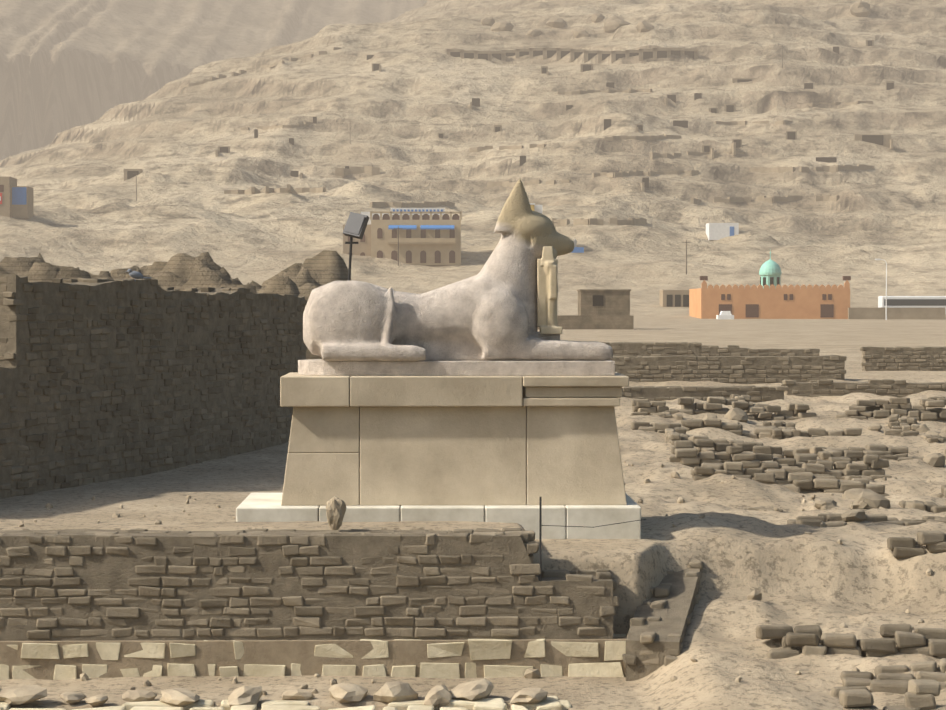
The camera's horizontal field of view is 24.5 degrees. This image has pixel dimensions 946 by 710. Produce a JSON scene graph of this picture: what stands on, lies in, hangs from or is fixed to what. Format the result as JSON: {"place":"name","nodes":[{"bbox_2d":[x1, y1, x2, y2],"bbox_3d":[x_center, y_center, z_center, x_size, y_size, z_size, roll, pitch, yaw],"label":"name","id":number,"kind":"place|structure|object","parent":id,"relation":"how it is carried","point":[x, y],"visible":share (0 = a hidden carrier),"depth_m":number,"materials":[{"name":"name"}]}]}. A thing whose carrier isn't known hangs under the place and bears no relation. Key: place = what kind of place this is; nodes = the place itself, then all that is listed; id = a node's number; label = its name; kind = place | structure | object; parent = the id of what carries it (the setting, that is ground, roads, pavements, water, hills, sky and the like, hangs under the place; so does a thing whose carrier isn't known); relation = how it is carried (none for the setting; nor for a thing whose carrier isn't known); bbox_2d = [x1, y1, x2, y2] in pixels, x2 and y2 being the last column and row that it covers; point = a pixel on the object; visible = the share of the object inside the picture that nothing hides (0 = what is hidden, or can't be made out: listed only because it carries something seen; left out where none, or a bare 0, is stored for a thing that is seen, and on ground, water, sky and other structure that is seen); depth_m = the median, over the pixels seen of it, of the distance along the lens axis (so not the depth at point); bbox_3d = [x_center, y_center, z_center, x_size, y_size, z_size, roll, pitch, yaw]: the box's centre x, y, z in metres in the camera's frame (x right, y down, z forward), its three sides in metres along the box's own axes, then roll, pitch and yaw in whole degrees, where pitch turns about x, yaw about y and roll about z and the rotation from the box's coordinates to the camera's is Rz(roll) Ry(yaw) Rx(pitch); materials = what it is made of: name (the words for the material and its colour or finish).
{"place":"outdoors","nodes":[
{"label":"outdoors","id":0,"kind":"place"},
{"bbox_2d":[0,367,21,498],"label":"wall","id":1,"kind":"structure","parent":0,"point":[8,379],"depth_m":39.03,"materials":[{"name":"brown brick"}]},
{"bbox_2d":[0,177,33,217],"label":"house","id":2,"kind":"structure","parent":0,"point":[8,208],"depth_m":428.77,"materials":[{"name":"beige paint"}]},
{"bbox_2d":[12,187,25,204],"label":"blue house panel","id":3,"kind":"structure","parent":2,"relation":"attached to","point":[18,195],"depth_m":428.67,"materials":[{"name":"blue paint"}]},
{"bbox_2d":[0,274,306,495],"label":"long wall","id":4,"kind":"structure","parent":0,"point":[36,418],"depth_m":44.05,"materials":[{"name":"brown brick"}]},
{"bbox_2d":[126,269,150,281],"bbox_3d":[-6.633,-1.583,43.287,0.501,0.255,0.150,-1,1,-21],"label":"pigeon","id":5,"kind":"object","parent":4,"relation":"on","point":[135,274],"visible":1,"depth_m":43.22,"materials":[{"name":"grey"}]},
{"bbox_2d":[0,696,570,709],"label":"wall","id":6,"kind":"structure","parent":0,"point":[551,703],"depth_m":27.40,"materials":[{"name":"beige stone"}]},
{"bbox_2d":[228,685,262,706],"bbox_3d":[-2.883,4.330,27.586,0.440,0.289,0.611,0,1,-1],"label":"loose rock","id":7,"kind":"object","parent":6,"relation":"on","point":[248,695],"visible":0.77,"depth_m":27.49,"materials":[{"name":"beige stone"}]},
{"bbox_2d":[373,681,417,702],"bbox_3d":[-1.015,4.323,27.857,0.483,0.329,0.581,1,2,35],"label":"loose rock","id":8,"kind":"object","parent":6,"relation":"on","point":[394,691],"visible":0.79,"depth_m":27.68,"materials":[{"name":"beige stone"}]},
{"bbox_2d":[424,685,451,708],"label":"loose rock","id":9,"kind":"object","parent":6,"relation":"on","point":[438,696],"visible":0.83,"depth_m":27.44,"materials":[{"name":"beige stone"}]},
{"bbox_2d":[510,688,547,703],"bbox_3d":[0.743,4.330,27.696,0.422,0.215,0.617,0,1,17],"label":"loose rock","id":10,"kind":"object","parent":6,"relation":"on","point":[529,695],"visible":0.94,"depth_m":27.48,"materials":[{"name":"beige stone"}]},
{"bbox_2d":[0,527,618,640],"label":"front wall","id":11,"kind":"structure","parent":0,"point":[527,573],"depth_m":29.71,"materials":[{"name":"brown brick"}]},
{"bbox_2d":[326,496,345,529],"bbox_3d":[-1.903,2.210,30.359,0.292,0.501,0.277,0,1,-1],"label":"statue fragment","id":12,"kind":"object","parent":11,"relation":"on","point":[335,509],"visible":1,"depth_m":30.25,"materials":[{"name":"beige stone"}]},
{"bbox_2d":[539,497,645,581],"bbox_3d":[1.708,2.591,30.312,1.927,1.340,0.113,-1,2,-37],"label":"rope barrier","id":13,"kind":"object","parent":11,"relation":"on","point":[540,517],"visible":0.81,"depth_m":29.77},
{"bbox_2d":[345,237,357,280],"bbox_3d":[-3.315,-0.769,59.357,0.405,5.303,0.090,0,1,-1],"label":"floodlight pole","id":14,"kind":"object","parent":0,"point":[351,242],"visible":0.38,"depth_m":59.28,"materials":[{"name":"black metal"}]},
{"bbox_2d":[343,212,368,238],"bbox_3d":[-3.174,-3.519,59.238,0.520,0.640,0.235,14,-13,23],"label":"floodlight","id":15,"kind":"object","parent":14,"relation":"on","point":[355,225],"visible":1,"depth_m":59.13,"materials":[{"name":"grey metal"}]},
{"bbox_2d":[0,0,945,709],"bbox_3d":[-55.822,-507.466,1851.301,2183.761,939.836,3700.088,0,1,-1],"label":"terrain","id":16,"kind":"structure","parent":0,"point":[96,98],"depth_m":558.73,"materials":[{"name":"beige sand"}]},
{"bbox_2d":[0,685,46,704],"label":"loose rock","id":17,"kind":"object","parent":16,"relation":"on","point":[19,694],"visible":0.94,"depth_m":27.55,"materials":[{"name":"beige stone"}]},
{"bbox_2d":[60,692,86,703],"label":"loose rock","id":18,"kind":"object","parent":16,"relation":"on","point":[72,697],"visible":1,"depth_m":27.69,"materials":[{"name":"beige stone"}]},
{"bbox_2d":[85,695,107,706],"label":"loose rock","id":19,"kind":"object","parent":16,"relation":"on","point":[97,701],"visible":1,"depth_m":27.48,"materials":[{"name":"beige stone"}]},
{"bbox_2d":[122,690,156,701],"bbox_3d":[-4.243,4.364,27.827,0.453,0.178,0.306,-1,2,-27],"label":"loose rock","id":20,"kind":"object","parent":16,"relation":"on","point":[136,695],"visible":0.83,"depth_m":27.75,"materials":[{"name":"beige stone"}]},
{"bbox_2d":[0,250,351,359],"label":"mounds","id":21,"kind":"object","parent":16,"relation":"on","point":[180,271],"visible":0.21,"depth_m":71.60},
{"bbox_2d":[160,688,199,706],"bbox_3d":[-3.707,4.322,27.619,0.519,0.201,0.699,0,1,-1],"label":"loose rock","id":22,"kind":"object","parent":16,"relation":"on","point":[182,697],"visible":0.98,"depth_m":27.40,"materials":[{"name":"beige stone"}]},
{"bbox_2d":[282,689,314,699],"bbox_3d":[-2.233,4.359,27.907,0.426,0.174,0.249,0,1,-1],"label":"loose rock","id":23,"kind":"object","parent":16,"relation":"on","point":[295,694],"visible":0.81,"depth_m":27.82,"materials":[{"name":"beige stone"}]},
{"bbox_2d":[0,634,627,679],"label":"stone wall base","id":24,"kind":"object","parent":16,"relation":"on","point":[221,653],"depth_m":29.59,"materials":[{"name":"beige stone"}]},
{"bbox_2d":[329,682,367,702],"bbox_3d":[-1.593,4.323,27.874,0.511,0.236,0.647,0,1,-1],"label":"loose rock","id":25,"kind":"object","parent":16,"relation":"on","point":[343,692],"visible":0.96,"depth_m":27.70,"materials":[{"name":"beige stone"}]},
{"bbox_2d":[370,211,461,264],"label":"hotel building","id":26,"kind":"structure","parent":16,"relation":"on","point":[416,244],"depth_m":398.87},
{"bbox_2d":[343,224,370,255],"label":"hotel wing","id":27,"kind":"structure","parent":26,"relation":"attached to","point":[359,248],"depth_m":400.73,"materials":[{"name":"beige paint"}]},
{"bbox_2d":[361,208,444,223],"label":"roof parapet","id":28,"kind":"structure","parent":26,"relation":"attached to","point":[367,214],"depth_m":401.82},
{"bbox_2d":[348,214,458,262],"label":"windows","id":29,"kind":"structure","parent":26,"relation":"attached to","point":[423,235],"depth_m":398.89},
{"bbox_2d":[393,209,442,211],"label":"hotel sign letters","id":30,"kind":"object","parent":26,"relation":"attached to","point":[408,210],"visible":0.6,"depth_m":401.73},
{"bbox_2d":[388,225,453,228],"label":"hotel awnings","id":31,"kind":"object","parent":26,"relation":"attached to","point":[424,226],"visible":1,"depth_m":397.94,"materials":[{"name":"blue fabric"}]},
{"bbox_2d":[236,493,640,538],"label":"pedestal plinth","id":32,"kind":"structure","parent":16,"relation":"on","point":[259,507],"depth_m":32.20,"materials":[{"name":"white stone"}]},
{"bbox_2d":[281,406,626,505],"bbox_3d":[-0.297,1.482,33.453,5.149,1.470,1.958,0,1,-1],"label":"pedestal","id":33,"kind":"object","parent":32,"relation":"on","point":[522,455],"visible":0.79,"depth_m":32.54,"materials":[{"name":"beige stone"}]},
{"bbox_2d":[280,372,628,406],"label":"pedestal cornice","id":34,"kind":"structure","parent":33,"relation":"on","point":[297,389],"depth_m":32.41,"materials":[{"name":"beige stone"}]},
{"bbox_2d":[298,359,614,375],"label":"statue base slab","id":35,"kind":"structure","parent":34,"relation":"on","point":[316,367],"depth_m":32.75,"materials":[{"name":"stone"}]},
{"bbox_2d":[303,179,612,360],"bbox_3d":[-0.247,-1.296,33.389,4.700,2.768,1.574,0,1,-1],"label":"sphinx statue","id":36,"kind":"object","parent":35,"relation":"on","point":[488,312],"visible":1,"depth_m":32.91,"materials":[{"name":"stone"}]},
{"bbox_2d":[534,332,559,340],"bbox_3d":[1.113,-0.139,33.441,0.420,0.430,0.480,0,1,-1],"label":"king socle","id":37,"kind":"object","parent":35,"relation":"on","point":[556,337],"visible":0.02,"depth_m":33.20,"materials":[{"name":"stone"}]},
{"bbox_2d":[537,246,561,333],"bbox_3d":[1.165,-0.988,33.282,0.378,1.336,0.437,0,1,-1],"label":"standing figure statue","id":38,"kind":"object","parent":37,"relation":"on","point":[547,282],"visible":0.94,"depth_m":33.13,"materials":[{"name":"yellow stone"}]},
{"bbox_2d":[133,45,784,273],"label":"utility poles","id":39,"kind":"object","parent":16,"relation":"on","point":[686,242],"visible":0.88,"depth_m":393.84,"materials":[{"name":"brown wood"}]},
{"bbox_2d":[449,679,493,700],"bbox_3d":[-0.038,4.302,27.931,0.581,0.290,0.729,1,2,32],"label":"loose rock","id":40,"kind":"object","parent":16,"relation":"on","point":[476,690],"visible":0.92,"depth_m":27.73,"materials":[{"name":"beige stone"}]},
{"bbox_2d":[18,461,945,709],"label":"ground pebbles","id":41,"kind":"object","parent":16,"relation":"on","point":[754,594],"visible":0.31,"depth_m":30.85,"materials":[{"name":"beige stone"}]},
{"bbox_2d":[481,17,494,25],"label":"hill boulder","id":42,"kind":"object","parent":16,"relation":"on","point":[488,21],"visible":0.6,"depth_m":799.62,"materials":[{"name":"beige stone"}]},
{"bbox_2d":[491,21,513,31],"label":"hill boulder","id":43,"kind":"object","parent":16,"relation":"on","point":[498,26],"visible":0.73,"depth_m":785.43,"materials":[{"name":"beige stone"}]},
{"bbox_2d":[124,40,893,191],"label":"tomb facades","id":44,"kind":"object","parent":16,"relation":"on","point":[887,141],"visible":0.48,"depth_m":624.36,"materials":[{"name":"beige stone"}]},
{"bbox_2d":[127,41,893,188],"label":"tomb openings","id":45,"kind":"object","parent":16,"relation":"on","point":[876,139],"visible":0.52,"depth_m":641.60,"materials":[{"name":"brown stone"}]},
{"bbox_2d":[181,47,873,225],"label":"hill terrace walls","id":46,"kind":"structure","parent":16,"relation":"on","point":[371,170],"depth_m":593.91,"materials":[{"name":"beige stone"}]},
{"bbox_2d":[526,29,541,35],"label":"hill boulder","id":47,"kind":"object","parent":16,"relation":"on","point":[533,32],"visible":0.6,"depth_m":778.69,"materials":[{"name":"beige stone"}]},
{"bbox_2d":[530,203,541,212],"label":"house flank","id":48,"kind":"object","parent":16,"relation":"on","point":[537,208],"visible":0.29,"depth_m":409.76,"materials":[{"name":"white paint"}]},
{"bbox_2d":[546,18,565,27],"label":"hill boulder","id":49,"kind":"object","parent":16,"relation":"on","point":[556,22],"visible":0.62,"depth_m":800.38,"materials":[{"name":"beige stone"}]},
{"bbox_2d":[447,48,697,63],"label":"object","id":50,"kind":"object","parent":16,"relation":"on","point":[572,51],"visible":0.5,"depth_m":736.38,"materials":[{"name":"beige stone"}]},
{"bbox_2d":[450,50,693,60],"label":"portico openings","id":51,"kind":"object","parent":50,"relation":"in","point":[646,55],"visible":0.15,"depth_m":736.82,"materials":[{"name":"brown stone"}]},
{"bbox_2d":[571,247,583,252],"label":"blue boundary wall","id":52,"kind":"structure","parent":16,"relation":"on","point":[578,250],"depth_m":408.29,"materials":[{"name":"paint"}]},
{"bbox_2d":[573,30,588,37],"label":"hill boulder","id":53,"kind":"object","parent":16,"relation":"on","point":[579,33],"visible":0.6,"depth_m":763.69,"materials":[{"name":"beige stone"}]},
{"bbox_2d":[538,289,633,328],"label":"mud hut","id":54,"kind":"object","parent":16,"relation":"on","point":[613,312],"visible":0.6,"depth_m":204.57,"materials":[{"name":"brown paint"}]},
{"bbox_2d":[593,295,602,305],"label":"window","id":55,"kind":"structure","parent":54,"relation":"attached to","point":[597,300],"depth_m":204.54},
{"bbox_2d":[591,13,604,22],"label":"hill boulder","id":56,"kind":"object","parent":16,"relation":"on","point":[596,17],"visible":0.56,"depth_m":792.20,"materials":[{"name":"beige stone"}]},
{"bbox_2d":[603,16,630,32],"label":"hill boulder","id":57,"kind":"object","parent":16,"relation":"on","point":[613,24],"visible":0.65,"depth_m":764.14,"materials":[{"name":"beige stone"}]},
{"bbox_2d":[636,21,653,32],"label":"hill boulder","id":58,"kind":"object","parent":16,"relation":"on","point":[643,26],"visible":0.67,"depth_m":743.19,"materials":[{"name":"beige stone"}]},
{"bbox_2d":[602,342,701,356],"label":"wall","id":59,"kind":"structure","parent":16,"relation":"on","point":[637,347],"depth_m":80.57,"materials":[{"name":"brown brick"}]},
{"bbox_2d":[660,290,688,306],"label":"sheds","id":60,"kind":"object","parent":16,"relation":"on","point":[663,297],"visible":0.36,"depth_m":329.91,"materials":[{"name":"beige paint"}]},
{"bbox_2d":[667,295,688,306],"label":"shed doors","id":61,"kind":"structure","parent":60,"relation":"attached to","point":[677,300],"depth_m":329.88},
{"bbox_2d":[622,385,788,402],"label":"wall","id":62,"kind":"structure","parent":16,"relation":"on","point":[650,392],"depth_m":63.86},
{"bbox_2d":[702,413,716,419],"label":"rubble lump","id":63,"kind":"object","parent":16,"relation":"on","point":[711,416],"visible":0.46,"depth_m":56.96,"materials":[{"name":"stone"}]},
{"bbox_2d":[706,223,738,239],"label":"small building","id":64,"kind":"structure","parent":16,"relation":"on","point":[716,231],"depth_m":486.50,"materials":[{"name":"paint"}]},
{"bbox_2d":[730,227,733,235],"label":"door","id":65,"kind":"structure","parent":64,"relation":"attached to","point":[731,231],"depth_m":486.49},
{"bbox_2d":[716,311,733,318],"bbox_3d":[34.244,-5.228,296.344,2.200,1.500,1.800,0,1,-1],"label":"parked car","id":66,"kind":"object","parent":16,"relation":"on","point":[725,315],"visible":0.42,"depth_m":295.56,"materials":[{"name":"white paint"}]},
{"bbox_2d":[611,355,846,383],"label":"wall","id":67,"kind":"structure","parent":16,"relation":"on","point":[737,374],"depth_m":71.61,"materials":[{"name":"brick"}]},
{"bbox_2d":[724,407,747,422],"bbox_3d":[7.017,1.680,58.342,0.670,0.562,0.681,0,1,-1],"label":"rubble lump","id":68,"kind":"object","parent":16,"relation":"on","point":[739,415],"visible":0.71,"depth_m":58.15,"materials":[{"name":"stone"}]},
{"bbox_2d":[699,345,819,356],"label":"brick wall","id":69,"kind":"structure","parent":16,"relation":"on","point":[799,352],"depth_m":83.65,"materials":[{"name":"brown brick"}]},
{"bbox_2d":[689,280,849,318],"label":"mosque walls","id":70,"kind":"structure","parent":16,"relation":"on","point":[705,302],"depth_m":300.15,"materials":[{"name":"orange paint"}]},
{"bbox_2d":[759,249,781,287],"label":"dome","id":71,"kind":"structure","parent":70,"relation":"on","point":[769,268],"depth_m":304.86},
{"bbox_2d":[760,277,780,285],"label":"dome windows","id":72,"kind":"structure","parent":71,"relation":"attached to","point":[772,280],"depth_m":304.93,"materials":[{"name":"black glass"}]},
{"bbox_2d":[700,276,850,316],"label":"windows","id":73,"kind":"structure","parent":70,"relation":"attached to","point":[826,310],"depth_m":300.06,"materials":[{"name":"brown wood"}]},
{"bbox_2d":[630,394,945,709],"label":"brick remains","id":74,"kind":"object","parent":16,"relation":"on","point":[795,470],"visible":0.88,"depth_m":42.73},
{"bbox_2d":[814,498,836,509],"bbox_3d":[6.336,2.694,39.270,0.415,0.258,0.454,0,1,-1],"label":"rubble lump","id":75,"kind":"object","parent":16,"relation":"on","point":[820,503],"visible":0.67,"depth_m":39.12,"materials":[{"name":"stone"}]},
{"bbox_2d":[841,509,865,521],"bbox_3d":[6.159,2.616,35.285,0.420,0.250,0.393,0,1,-1],"label":"rubble lump","id":76,"kind":"object","parent":16,"relation":"on","point":[856,515],"visible":0.83,"depth_m":35.16,"materials":[{"name":"stone"}]},
{"bbox_2d":[842,488,871,498],"bbox_3d":[7.234,2.713,40.860,0.653,0.433,0.697,0,1,-1],"label":"rubble lump","id":77,"kind":"object","parent":16,"relation":"on","point":[853,493],"visible":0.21,"depth_m":40.74,"materials":[{"name":"stone"}]},
{"bbox_2d":[851,500,867,508],"bbox_3d":[7.005,2.703,39.275,0.422,0.255,0.353,0,1,17],"label":"rubble lump","id":78,"kind":"object","parent":16,"relation":"on","point":[862,504],"visible":0.44,"depth_m":39.15,"materials":[{"name":"stone"}]},
{"bbox_2d":[850,0,870,16],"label":"hill boulder","id":79,"kind":"object","parent":16,"relation":"on","point":[859,8],"visible":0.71,"depth_m":818.94,"materials":[{"name":"beige stone"}]},
{"bbox_2d":[781,379,945,397],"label":"brick wall","id":80,"kind":"structure","parent":16,"relation":"on","point":[805,386],"depth_m":66.69,"materials":[{"name":"brown brick"}]},
{"bbox_2d":[852,491,890,509],"bbox_3d":[7.182,2.714,39.386,0.671,0.525,0.647,0,1,-1],"label":"rubble lump","id":81,"kind":"object","parent":16,"relation":"on","point":[872,499],"visible":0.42,"depth_m":39.15,"materials":[{"name":"stone"}]},
{"bbox_2d":[867,423,881,430],"bbox_3d":[10.496,1.916,57.023,0.367,0.297,0.284,0,1,20],"label":"rubble lump","id":82,"kind":"object","parent":16,"relation":"on","point":[875,426],"visible":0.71,"depth_m":56.91,"materials":[{"name":"stone"}]},
{"bbox_2d":[875,259,886,319],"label":"street lamp","id":83,"kind":"object","parent":16,"relation":"on","point":[886,287],"visible":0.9,"depth_m":292.27,"materials":[{"name":"grey metal"}]},
{"bbox_2d":[848,308,944,319],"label":"roadside wall","id":84,"kind":"structure","parent":16,"relation":"on","point":[901,313],"depth_m":298.47,"materials":[{"name":"beige concrete"}]},
{"bbox_2d":[860,346,945,370],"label":"brick wall","id":85,"kind":"structure","parent":16,"relation":"on","point":[931,352],"depth_m":79.75,"materials":[{"name":"brown brick"}]},
{"bbox_2d":[878,296,945,314],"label":"bus body","id":86,"kind":"object","parent":16,"relation":"on","point":[881,301],"visible":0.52,"depth_m":307.53,"materials":[{"name":"white metal"}]},
{"bbox_2d":[884,299,945,305],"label":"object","id":87,"kind":"object","parent":86,"relation":"attached to","point":[916,302],"visible":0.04,"depth_m":307.49,"materials":[{"name":"white metal"}]},
{"bbox_2d":[916,424,929,432],"bbox_3d":[11.630,1.964,56.707,0.343,0.356,0.414,-1,2,-27],"label":"rubble lump","id":88,"kind":"object","parent":16,"relation":"on","point":[922,428],"visible":0.44,"depth_m":56.58,"materials":[{"name":"stone"}]},
{"bbox_2d":[925,430,940,434],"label":"rubble lump","id":89,"kind":"object","parent":16,"relation":"on","point":[933,432],"visible":0.31,"depth_m":54.37,"materials":[{"name":"stone"}]},
{"bbox_2d":[923,453,944,466],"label":"rubble lump","id":90,"kind":"object","parent":16,"relation":"on","point":[935,459],"visible":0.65,"depth_m":49.06,"materials":[{"name":"stone"}]},
{"bbox_2d":[939,432,945,440],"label":"rubble lump","id":91,"kind":"object","parent":16,"relation":"on","point":[942,434],"visible":0.42,"depth_m":53.76,"materials":[{"name":"stone"}]},
{"bbox_2d":[622,561,703,680],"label":"stub wall","id":92,"kind":"structure","parent":0,"point":[675,611],"depth_m":29.71,"materials":[{"name":"beige stone"}]}
]}

